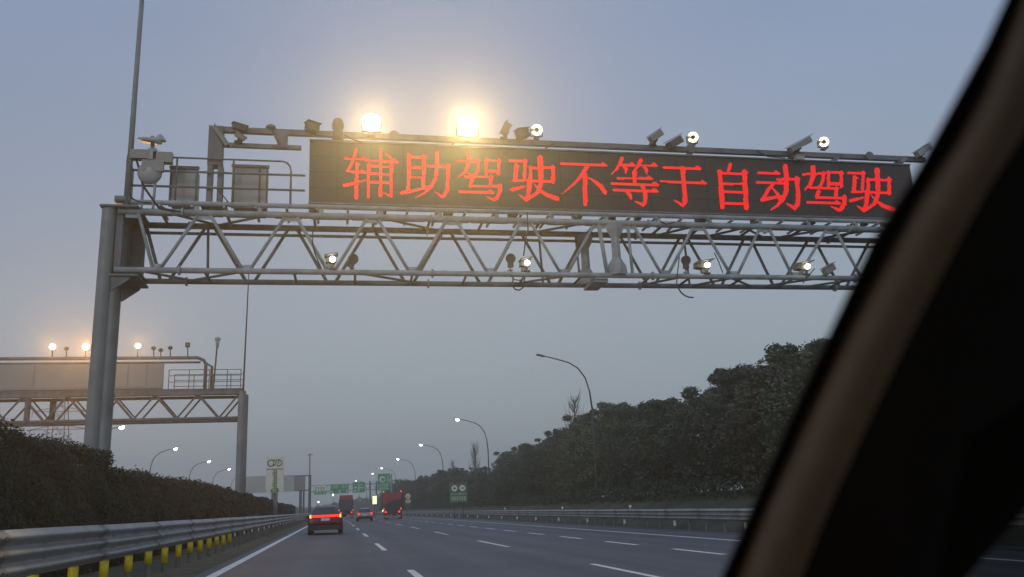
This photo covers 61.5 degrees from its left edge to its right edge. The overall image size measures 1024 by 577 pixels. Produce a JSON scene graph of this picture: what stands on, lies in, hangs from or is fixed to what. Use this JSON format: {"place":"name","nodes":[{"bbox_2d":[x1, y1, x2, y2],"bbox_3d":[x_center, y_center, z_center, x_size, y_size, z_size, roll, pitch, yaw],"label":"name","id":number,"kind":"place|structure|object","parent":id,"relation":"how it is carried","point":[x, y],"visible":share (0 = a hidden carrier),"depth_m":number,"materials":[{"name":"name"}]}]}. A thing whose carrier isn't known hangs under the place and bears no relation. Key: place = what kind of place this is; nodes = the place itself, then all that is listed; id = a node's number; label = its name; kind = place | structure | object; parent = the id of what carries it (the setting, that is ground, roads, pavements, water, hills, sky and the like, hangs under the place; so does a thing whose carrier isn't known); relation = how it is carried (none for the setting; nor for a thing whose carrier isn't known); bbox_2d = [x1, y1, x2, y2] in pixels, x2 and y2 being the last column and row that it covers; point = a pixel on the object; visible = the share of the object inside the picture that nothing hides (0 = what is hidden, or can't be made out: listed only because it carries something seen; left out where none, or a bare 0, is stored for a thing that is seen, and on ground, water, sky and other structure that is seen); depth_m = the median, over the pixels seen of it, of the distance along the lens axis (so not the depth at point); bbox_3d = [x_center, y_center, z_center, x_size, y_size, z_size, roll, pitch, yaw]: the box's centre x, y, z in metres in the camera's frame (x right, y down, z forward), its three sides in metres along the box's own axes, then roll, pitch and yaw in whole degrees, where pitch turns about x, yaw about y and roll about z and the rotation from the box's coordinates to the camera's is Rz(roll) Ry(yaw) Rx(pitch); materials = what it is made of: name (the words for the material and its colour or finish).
{"place":"outdoors","nodes":[
{"label":"outdoors","id":0,"kind":"place"},
{"bbox_2d":[60,521,307,576],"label":"median grass","id":1,"kind":"structure","parent":0,"point":[196,566],"depth_m":21.39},
{"bbox_2d":[0,417,119,576],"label":"hedge","id":2,"kind":"object","parent":1,"relation":"on","point":[47,482],"visible":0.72,"depth_m":15.64,"materials":[{"name":"green plant"}]},
{"bbox_2d":[98,464,191,566],"bbox_3d":[-10.984,6.421,24.573,2.389,2.589,11.316,0,-14,-11],"label":"hedge","id":3,"kind":"object","parent":1,"relation":"on","point":[142,497],"visible":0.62,"depth_m":23.46,"materials":[{"name":"green plant"}]},
{"bbox_2d":[0,513,311,576],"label":"guardrail","id":4,"kind":"object","parent":1,"relation":"on","point":[33,552],"visible":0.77,"depth_m":13.21,"materials":[{"name":"metal"}]},
{"bbox_2d":[159,476,229,546],"bbox_3d":[-13.102,9.068,34.818,2.303,2.702,11.009,0,-14,-11],"label":"hedge","id":5,"kind":"object","parent":1,"relation":"on","point":[208,500],"visible":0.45,"depth_m":34.04,"materials":[{"name":"green plant"}]},
{"bbox_2d":[220,486,254,538],"bbox_3d":[-15.447,12.076,46.222,2.381,2.713,13.883,0,-14,-11],"label":"hedge","id":6,"kind":"object","parent":1,"relation":"on","point":[238,504],"visible":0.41,"depth_m":44.93,"materials":[{"name":"green plant"}]},
{"bbox_2d":[247,493,279,531],"bbox_3d":[-19.246,16.888,64.793,2.386,2.670,25.795,0,-14,-11],"label":"hedge","id":7,"kind":"object","parent":1,"relation":"on","point":[263,506],"visible":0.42,"depth_m":60.89,"materials":[{"name":"green plant"}]},
{"bbox_2d":[265,456,283,514],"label":"pylon sign","id":8,"kind":"object","parent":1,"relation":"on","point":[274,476],"visible":0.98,"depth_m":70.89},
{"bbox_2d":[245,475,310,513],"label":"sign gantry","id":9,"kind":"object","parent":1,"relation":"on","point":[255,484],"visible":0.56,"depth_m":122.98,"materials":[{"name":"metal"}]},
{"bbox_2d":[278,503,295,514],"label":"hedge","id":10,"kind":"object","parent":1,"relation":"on","point":[284,508],"visible":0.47,"depth_m":90.37,"materials":[{"name":"green plant"}]},
{"bbox_2d":[83,0,922,474],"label":"gantry","id":11,"kind":"object","parent":1,"relation":"on","point":[123,242],"visible":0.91,"depth_m":23.30,"materials":[{"name":"metal"}]},
{"bbox_2d":[130,134,173,207],"bbox_3d":[-9.212,-3.013,21.967,1.015,2.003,0.590,7,-17,-33],"label":"traffic sensor","id":12,"kind":"object","parent":11,"relation":"on","point":[154,160],"visible":1,"depth_m":21.90,"materials":[{"name":"metal"}]},
{"bbox_2d":[168,165,199,208],"bbox_3d":[-8.620,-2.604,22.712,0.740,1.122,0.552,0,-14,-11],"label":"control cabinet","id":13,"kind":"object","parent":11,"relation":"attached to","point":[187,179],"visible":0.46,"depth_m":22.52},
{"bbox_2d":[212,123,231,148],"bbox_3d":[-7.636,-3.974,22.726,0.526,0.639,0.422,0,-14,-11],"label":"camera","id":14,"kind":"object","parent":11,"relation":"attached to","point":[220,135],"visible":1,"depth_m":22.55,"materials":[{"name":"metal"}]},
{"bbox_2d":[231,121,248,132],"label":"camera","id":15,"kind":"object","parent":11,"relation":"attached to","point":[239,127],"visible":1,"depth_m":22.75,"materials":[{"name":"grey metal"}]},
{"bbox_2d":[234,131,246,143],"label":"camera","id":16,"kind":"object","parent":11,"relation":"attached to","point":[240,137],"visible":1,"depth_m":22.72,"materials":[{"name":"grey metal"}]},
{"bbox_2d":[231,164,269,210],"bbox_3d":[-6.990,-2.639,23.056,0.970,1.222,0.552,0,-14,-11],"label":"control cabinet","id":17,"kind":"object","parent":11,"relation":"attached to","point":[253,181],"visible":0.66,"depth_m":22.86,"materials":[{"name":"metal"}]},
{"bbox_2d":[266,124,280,145],"bbox_3d":[-6.401,-4.107,23.131,0.417,0.603,0.260,0,-14,-11],"label":"camera","id":18,"kind":"object","parent":11,"relation":"on","point":[272,127],"visible":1,"depth_m":23.08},
{"bbox_2d":[304,119,321,134],"bbox_3d":[-5.431,-4.311,23.277,0.400,0.297,0.473,9,-18,-39],"label":"camera","id":19,"kind":"object","parent":11,"relation":"attached to","point":[312,127],"visible":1,"depth_m":23.12,"materials":[{"name":"grey metal"}]},
{"bbox_2d":[324,252,337,269],"bbox_3d":[-4.690,-0.692,22.345,0.348,0.414,0.420,0,-14,-11],"label":"spotlight","id":20,"kind":"object","parent":11,"relation":"attached to","point":[330,258],"visible":1,"depth_m":22.29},
{"bbox_2d":[332,118,343,139],"bbox_3d":[-4.753,-4.298,23.519,0.330,0.740,0.322,0,-14,-11],"label":"beacon","id":21,"kind":"object","parent":11,"relation":"attached to","point":[337,126],"visible":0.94,"depth_m":23.41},
{"bbox_2d":[347,254,358,269],"bbox_3d":[-4.133,-0.699,22.390,0.288,0.406,0.226,0,-14,-11],"label":"unlit lamp","id":22,"kind":"object","parent":11,"relation":"on","point":[353,259],"visible":1,"depth_m":22.34,"materials":[{"name":"metal"}]},
{"bbox_2d":[361,113,381,135],"bbox_3d":[-3.878,-4.496,23.751,0.549,0.653,0.377,0,-14,-11],"label":"floodlight","id":23,"kind":"object","parent":11,"relation":"attached to","point":[371,123],"visible":1,"depth_m":23.64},
{"bbox_2d":[456,116,478,141],"bbox_3d":[-1.264,-4.483,24.280,0.636,0.754,0.392,0,-14,-11],"label":"floodlight","id":24,"kind":"object","parent":11,"relation":"attached to","point":[467,126],"visible":1,"depth_m":24.17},
{"bbox_2d":[499,120,511,139],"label":"camera","id":25,"kind":"object","parent":11,"relation":"attached to","point":[505,129],"visible":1,"depth_m":24.26,"materials":[{"name":"grey metal"}]},
{"bbox_2d":[506,253,515,271],"bbox_3d":[-0.041,-0.705,23.237,0.280,0.481,0.204,0,-14,-11],"label":"unlit lamp","id":26,"kind":"object","parent":11,"relation":"on","point":[510,258],"visible":1,"depth_m":23.20,"materials":[{"name":"metal"}]},
{"bbox_2d":[513,127,529,140],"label":"camera","id":27,"kind":"object","parent":11,"relation":"attached to","point":[521,133],"visible":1,"depth_m":24.29,"materials":[{"name":"grey metal"}]},
{"bbox_2d":[518,256,532,271],"bbox_3d":[0.363,-0.637,23.367,0.348,0.388,0.420,0,-14,-11],"label":"spotlight","id":28,"kind":"object","parent":11,"relation":"attached to","point":[524,263],"visible":1,"depth_m":23.31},
{"bbox_2d":[530,124,542,139],"bbox_3d":[0.691,-4.482,24.690,0.361,0.432,0.352,0,-14,-11],"label":"ring lamp","id":29,"kind":"object","parent":11,"relation":"attached to","point":[536,130],"visible":1,"depth_m":24.59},
{"bbox_2d":[308,139,911,225],"bbox_3d":[3.461,-2.925,24.793,18.120,1.980,0.385,0,-14,-11],"label":"led sign","id":30,"kind":"object","parent":11,"relation":"attached to","point":[363,173],"visible":1,"depth_m":24.43,"materials":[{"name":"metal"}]},
{"bbox_2d":[645,127,663,145],"bbox_3d":[4.136,-4.450,25.277,0.536,0.517,0.436,4,-15,-23],"label":"camera","id":31,"kind":"object","parent":11,"relation":"attached to","point":[653,138],"visible":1,"depth_m":25.13,"materials":[{"name":"grey metal"}]},
{"bbox_2d":[663,133,683,149],"bbox_3d":[4.692,-4.291,25.343,0.610,0.526,0.456,5,-16,-28],"label":"camera","id":32,"kind":"object","parent":11,"relation":"attached to","point":[676,141],"visible":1,"depth_m":25.16,"materials":[{"name":"grey metal"}]},
{"bbox_2d":[681,255,690,273],"bbox_3d":[4.895,-0.677,24.243,0.280,0.506,0.204,0,-14,-11],"label":"unlit lamp","id":33,"kind":"object","parent":11,"relation":"on","point":[685,260],"visible":1,"depth_m":24.20,"materials":[{"name":"metal"}]},
{"bbox_2d":[686,132,697,145],"bbox_3d":[5.383,-4.449,25.608,0.335,0.424,0.351,-16,-19,42],"label":"ring lamp","id":34,"kind":"object","parent":11,"relation":"attached to","point":[691,137],"visible":1,"depth_m":25.54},
{"bbox_2d":[693,258,714,273],"bbox_3d":[5.439,-0.610,24.402,0.515,0.420,0.420,0,-14,-11],"label":"spotlight","id":35,"kind":"object","parent":11,"relation":"attached to","point":[703,266],"visible":1,"depth_m":24.36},
{"bbox_2d":[787,154,804,161],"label":"camera","id":36,"kind":"object","parent":11,"relation":"attached to","point":[799,157],"visible":0.94,"depth_m":25.75,"materials":[{"name":"plastic"}]},
{"bbox_2d":[785,134,812,153],"bbox_3d":[8.653,-4.371,26.189,1.016,0.702,0.430,4,-15,-23],"label":"camera","id":37,"kind":"object","parent":11,"relation":"attached to","point":[796,147],"visible":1,"depth_m":26.00,"materials":[{"name":"grey metal"}]},
{"bbox_2d":[793,260,813,274],"bbox_3d":[8.480,-0.584,25.019,0.515,0.420,0.420,0,-14,-11],"label":"spotlight","id":38,"kind":"object","parent":11,"relation":"attached to","point":[799,266],"visible":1,"depth_m":24.97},
{"bbox_2d":[817,137,828,150],"bbox_3d":[9.587,-4.459,26.473,0.348,0.411,0.327,10,-18,-40],"label":"ring lamp","id":39,"kind":"object","parent":11,"relation":"attached to","point":[822,142],"visible":1,"depth_m":26.40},
{"bbox_2d":[819,262,835,274],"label":"camera","id":40,"kind":"object","parent":11,"relation":"attached to","point":[828,269],"visible":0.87,"depth_m":25.01,"materials":[{"name":"grey metal"}]},
{"bbox_2d":[894,156,907,162],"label":"camera","id":41,"kind":"object","parent":11,"relation":"attached to","point":[902,160],"visible":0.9,"depth_m":26.64,"materials":[{"name":"grey metal"}]},
{"bbox_2d":[912,141,931,157],"bbox_3d":[12.775,-4.321,27.015,0.732,0.576,0.436,4,-15,-23],"label":"camera","id":42,"kind":"object","parent":11,"relation":"attached to","point":[920,152],"visible":0.74,"depth_m":26.82,"materials":[{"name":"plastic"}]},
{"bbox_2d":[193,515,739,576],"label":"road","id":43,"kind":"structure","parent":0,"point":[425,550],"depth_m":23.79,"materials":[{"name":"asphalt"}]},
{"bbox_2d":[306,505,345,534],"bbox_3d":[-10.164,12.610,47.034,2.160,1.480,4.820,0,-14,-11],"label":"car","id":44,"kind":"object","parent":43,"relation":"on","point":[325,517],"visible":1,"depth_m":44.89,"materials":[{"name":"red paint"}]},
{"bbox_2d":[339,495,352,517],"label":"truck","id":45,"kind":"object","parent":43,"relation":"on","point":[346,504],"visible":0.69,"depth_m":152.77,"materials":[{"name":"metal"}]},
{"bbox_2d":[311,480,393,515],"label":"sign gantry","id":46,"kind":"object","parent":43,"relation":"on","point":[370,484],"visible":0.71,"depth_m":192.76,"materials":[{"name":"metal"}]},
{"bbox_2d":[314,485,326,494],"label":"direction sign","id":47,"kind":"object","parent":46,"relation":"attached to","point":[319,489],"visible":1,"depth_m":190.40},
{"bbox_2d":[330,484,348,493],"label":"direction sign","id":48,"kind":"object","parent":46,"relation":"attached to","point":[339,488],"visible":1,"depth_m":191.24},
{"bbox_2d":[353,482,364,492],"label":"direction sign","id":49,"kind":"object","parent":46,"relation":"attached to","point":[358,487],"visible":1,"depth_m":192.15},
{"bbox_2d":[355,508,373,520],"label":"car","id":50,"kind":"object","parent":43,"relation":"on","point":[364,513],"visible":1,"depth_m":99.45,"materials":[{"name":"beige metal"}]},
{"bbox_2d":[372,495,377,517],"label":"lit sign","id":51,"kind":"object","parent":43,"relation":"on","point":[374,500],"visible":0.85,"depth_m":144.06,"materials":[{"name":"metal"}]},
{"bbox_2d":[378,473,391,516],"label":"exit sign","id":52,"kind":"object","parent":43,"relation":"on","point":[383,481],"visible":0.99,"depth_m":174.14,"materials":[{"name":"metal"}]},
{"bbox_2d":[382,490,402,518],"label":"truck","id":53,"kind":"object","parent":43,"relation":"on","point":[392,503],"visible":1,"depth_m":119.70,"materials":[{"name":"metal"}]},
{"bbox_2d":[450,483,466,518],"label":"information board","id":54,"kind":"object","parent":43,"relation":"on","point":[458,492],"visible":0.98,"depth_m":107.82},
{"bbox_2d":[207,516,736,576],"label":"lane markings","id":55,"kind":"object","parent":43,"relation":"on","point":[414,573],"visible":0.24,"depth_m":25.90,"materials":[{"name":"paint"}]},
{"bbox_2d":[356,508,750,531],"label":"guardrail","id":56,"kind":"object","parent":43,"relation":"on","point":[723,515],"visible":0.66,"depth_m":48.90,"materials":[{"name":"metal"}]},
{"bbox_2d":[721,0,1023,576],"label":"car interior","id":57,"kind":"object","parent":43,"relation":"on","point":[899,451],"visible":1,"depth_m":0.64,"materials":[{"name":"plastic"}]},
{"bbox_2d":[0,0,1004,507],"label":"sky","id":58,"kind":"structure","parent":0,"point":[354,379],"materials":[{"name":"blue"}]},
{"bbox_2d":[349,490,756,532],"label":"verge","id":59,"kind":"structure","parent":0,"point":[725,503],"depth_m":53.62,"materials":[{"name":"green plant"}]},
{"bbox_2d":[390,479,400,491],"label":"evergreen tree","id":60,"kind":"object","parent":59,"relation":"on","point":[396,481],"visible":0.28,"depth_m":254.59,"materials":[{"name":"green plant"}]},
{"bbox_2d":[396,479,411,504],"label":"evergreen tree","id":61,"kind":"object","parent":59,"relation":"on","point":[403,486],"visible":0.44,"depth_m":235.81,"materials":[{"name":"green plant"}]},
{"bbox_2d":[406,482,423,506],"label":"evergreen tree","id":62,"kind":"object","parent":59,"relation":"on","point":[411,492],"visible":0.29,"depth_m":210.76,"materials":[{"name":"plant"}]},
{"bbox_2d":[410,478,428,505],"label":"evergreen tree","id":63,"kind":"object","parent":59,"relation":"on","point":[418,483],"visible":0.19,"depth_m":205.27,"materials":[{"name":"green plant"}]},
{"bbox_2d":[412,479,434,506],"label":"evergreen tree","id":64,"kind":"object","parent":59,"relation":"on","point":[423,482],"visible":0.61,"depth_m":198.39,"materials":[{"name":"green plant"}]},
{"bbox_2d":[425,469,449,503],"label":"evergreen tree","id":65,"kind":"object","parent":59,"relation":"on","point":[437,480],"visible":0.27,"depth_m":180.68,"materials":[{"name":"green plant"}]},
{"bbox_2d":[431,473,449,502],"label":"evergreen tree","id":66,"kind":"object","parent":59,"relation":"on","point":[439,491],"visible":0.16,"depth_m":168.27,"materials":[{"name":"green plant"}]},
{"bbox_2d":[443,467,466,502],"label":"evergreen tree","id":67,"kind":"object","parent":59,"relation":"on","point":[457,473],"visible":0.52,"depth_m":155.79,"materials":[{"name":"green plant"}]},
{"bbox_2d":[461,470,479,498],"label":"evergreen tree","id":68,"kind":"object","parent":59,"relation":"on","point":[471,474],"visible":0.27,"depth_m":145.79,"materials":[{"name":"green plant"}]},
{"bbox_2d":[455,418,490,502],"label":"street lamp","id":69,"kind":"object","parent":59,"relation":"on","point":[457,419],"visible":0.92,"depth_m":119.53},
{"bbox_2d":[468,440,480,471],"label":"bare tree","id":70,"kind":"object","parent":59,"relation":"on","point":[474,458],"visible":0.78,"depth_m":170.18,"materials":[{"name":"brown plant"}]},
{"bbox_2d":[467,471,490,500],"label":"evergreen tree","id":71,"kind":"object","parent":59,"relation":"on","point":[484,475],"visible":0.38,"depth_m":136.23,"materials":[{"name":"green plant"}]},
{"bbox_2d":[467,466,491,479],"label":"evergreen tree","id":72,"kind":"object","parent":59,"relation":"on","point":[481,469],"visible":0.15,"depth_m":159.74,"materials":[{"name":"green plant"}]},
{"bbox_2d":[477,474,500,503],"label":"evergreen tree","id":73,"kind":"object","parent":59,"relation":"on","point":[484,493],"visible":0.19,"depth_m":122.51,"materials":[{"name":"green plant"}]},
{"bbox_2d":[488,464,507,500],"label":"evergreen tree","id":74,"kind":"object","parent":59,"relation":"on","point":[493,484],"visible":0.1,"depth_m":115.27,"materials":[{"name":"green plant"}]},
{"bbox_2d":[486,451,512,477],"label":"evergreen tree","id":75,"kind":"object","parent":59,"relation":"on","point":[506,454],"visible":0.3,"depth_m":135.52,"materials":[{"name":"green plant"}]},
{"bbox_2d":[483,458,517,500],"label":"evergreen tree","id":76,"kind":"object","parent":59,"relation":"on","point":[494,469],"visible":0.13,"depth_m":119.16,"materials":[{"name":"green plant"}]},
{"bbox_2d":[492,467,524,502],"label":"evergreen tree","id":77,"kind":"object","parent":59,"relation":"on","point":[503,483],"visible":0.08,"depth_m":109.81,"materials":[{"name":"green plant"}]},
{"bbox_2d":[510,445,520,459],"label":"evergreen tree","id":78,"kind":"object","parent":59,"relation":"on","point":[515,449],"visible":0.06,"depth_m":125.09,"materials":[{"name":"green plant"}]},
{"bbox_2d":[512,442,540,459],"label":"evergreen tree","id":79,"kind":"object","parent":59,"relation":"on","point":[529,447],"visible":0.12,"depth_m":119.62,"materials":[{"name":"green plant"}]},
{"bbox_2d":[533,437,549,450],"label":"evergreen tree","id":80,"kind":"object","parent":59,"relation":"on","point":[542,444],"visible":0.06,"depth_m":115.07,"materials":[{"name":"green plant"}]},
{"bbox_2d":[543,428,564,460],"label":"evergreen tree","id":81,"kind":"object","parent":59,"relation":"on","point":[547,433],"visible":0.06,"depth_m":103.63,"materials":[{"name":"green plant"}]},
{"bbox_2d":[540,427,577,500],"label":"evergreen tree","id":82,"kind":"object","parent":59,"relation":"on","point":[552,450],"visible":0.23,"depth_m":86.22,"materials":[{"name":"green plant"}]},
{"bbox_2d":[536,354,598,500],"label":"street lamp","id":83,"kind":"object","parent":59,"relation":"on","point":[595,461],"visible":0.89,"depth_m":70.69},
{"bbox_2d":[378,467,765,509],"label":"undergrowth","id":84,"kind":"object","parent":59,"relation":"on","point":[573,496],"visible":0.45,"depth_m":61.25,"materials":[{"name":"green plant"}]},
{"bbox_2d":[564,390,583,429],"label":"bare tree","id":85,"kind":"object","parent":59,"relation":"on","point":[573,409],"visible":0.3,"depth_m":90.51,"materials":[{"name":"brown plant"}]},
{"bbox_2d":[552,412,604,494],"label":"evergreen tree","id":86,"kind":"object","parent":59,"relation":"on","point":[567,418],"visible":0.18,"depth_m":82.47,"materials":[{"name":"green plant"}]},
{"bbox_2d":[553,423,612,500],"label":"evergreen tree","id":87,"kind":"object","parent":59,"relation":"on","point":[572,443],"visible":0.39,"depth_m":76.81,"materials":[{"name":"green plant"}]},
{"bbox_2d":[570,406,632,498],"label":"evergreen tree","id":88,"kind":"object","parent":59,"relation":"on","point":[604,421],"visible":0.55,"depth_m":72.51,"materials":[{"name":"green plant"}]},
{"bbox_2d":[596,401,626,418],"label":"evergreen tree","id":89,"kind":"object","parent":59,"relation":"on","point":[601,406],"visible":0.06,"depth_m":88.42,"materials":[{"name":"green plant"}]},
{"bbox_2d":[596,402,660,497],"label":"evergreen tree","id":90,"kind":"object","parent":59,"relation":"on","point":[626,415],"visible":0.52,"depth_m":67.68,"materials":[{"name":"green plant"}]},
{"bbox_2d":[606,402,671,488],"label":"evergreen tree","id":91,"kind":"object","parent":59,"relation":"on","point":[620,405],"depth_m":76.72,"materials":[{"name":"green plant"}]},
{"bbox_2d":[618,398,713,498],"bbox_3d":[10.434,11.142,59.393,6.469,7.135,6.670,3,-15,-21],"label":"evergreen tree","id":92,"kind":"object","parent":59,"relation":"on","point":[655,410],"visible":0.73,"depth_m":58.67,"materials":[{"name":"green plant"}]},
{"bbox_2d":[659,397,710,494],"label":"evergreen tree","id":93,"kind":"object","parent":59,"relation":"on","point":[674,399],"visible":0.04,"depth_m":65.97,"materials":[{"name":"green plant"}]},
{"bbox_2d":[654,386,745,492],"bbox_3d":[12.424,9.791,55.058,6.228,7.306,6.818,-9,-15,24],"label":"evergreen tree","id":94,"kind":"object","parent":59,"relation":"on","point":[688,410],"visible":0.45,"depth_m":54.33,"materials":[{"name":"green plant"}]},
{"bbox_2d":[707,363,752,487],"bbox_3d":[16.587,10.017,61.242,6.619,9.255,7.246,6,-16,-30],"label":"evergreen tree","id":95,"kind":"object","parent":59,"relation":"on","point":[712,382],"visible":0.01,"depth_m":61.87,"materials":[{"name":"green plant"}]},
{"bbox_2d":[687,363,781,493],"bbox_3d":[13.366,8.297,49.874,6.673,7.855,6.472,-3,-14,1],"label":"evergreen tree","id":96,"kind":"object","parent":59,"relation":"on","point":[723,377],"visible":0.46,"depth_m":49.70,"materials":[{"name":"green plant"}]},
{"bbox_2d":[708,360,801,489],"bbox_3d":[13.639,7.254,44.944,5.726,7.194,6.570,10,-18,-40],"label":"evergreen tree","id":97,"kind":"object","parent":59,"relation":"on","point":[761,373],"visible":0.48,"depth_m":44.70,"materials":[{"name":"green plant"}]},
{"bbox_2d":[751,339,821,474],"bbox_3d":[17.115,7.411,50.124,8.300,8.841,7.582,6,-16,-30],"label":"evergreen tree","id":98,"kind":"object","parent":59,"relation":"on","point":[777,346],"visible":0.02,"depth_m":50.65,"materials":[{"name":"green plant"}]},
{"bbox_2d":[751,336,825,462],"bbox_3d":[14.033,5.944,40.049,6.342,7.312,6.234,8,-17,-36],"label":"evergreen tree","id":99,"kind":"object","parent":59,"relation":"on","point":[801,368],"visible":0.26,"depth_m":40.63,"materials":[{"name":"green plant"}]},
{"label":"ground","id":100,"kind":"structure","parent":0,"visible":0},
{"bbox_2d":[295,497,380,513],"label":"distant wood","id":101,"kind":"object","parent":100,"relation":"on","point":[362,503],"visible":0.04,"depth_m":526.24,"materials":[{"name":"green plant"}]},
{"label":"far verge","id":102,"kind":"structure","parent":0,"visible":0},
{"bbox_2d":[29,401,84,442],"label":"pylon","id":103,"kind":"object","parent":102,"relation":"on","point":[64,429],"visible":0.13,"depth_m":210.92,"materials":[{"name":"metal"}]},
{"bbox_2d":[0,274,248,494],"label":"gantry","id":104,"kind":"object","parent":102,"relation":"on","point":[202,394],"visible":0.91,"depth_m":49.20,"materials":[{"name":"metal"}]},
{"bbox_2d":[0,364,163,390],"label":"message sign","id":105,"kind":"object","parent":104,"relation":"attached to","point":[55,377],"visible":0.79,"depth_m":48.28,"materials":[{"name":"metal"}]},
{"bbox_2d":[213,337,220,388],"bbox_3d":[-17.121,4.299,49.929,0.340,3.011,0.340,0,-14,-11],"label":"pole camera","id":106,"kind":"object","parent":104,"relation":"attached to","point":[217,340],"visible":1,"depth_m":50.00,"materials":[{"name":"plastic"}]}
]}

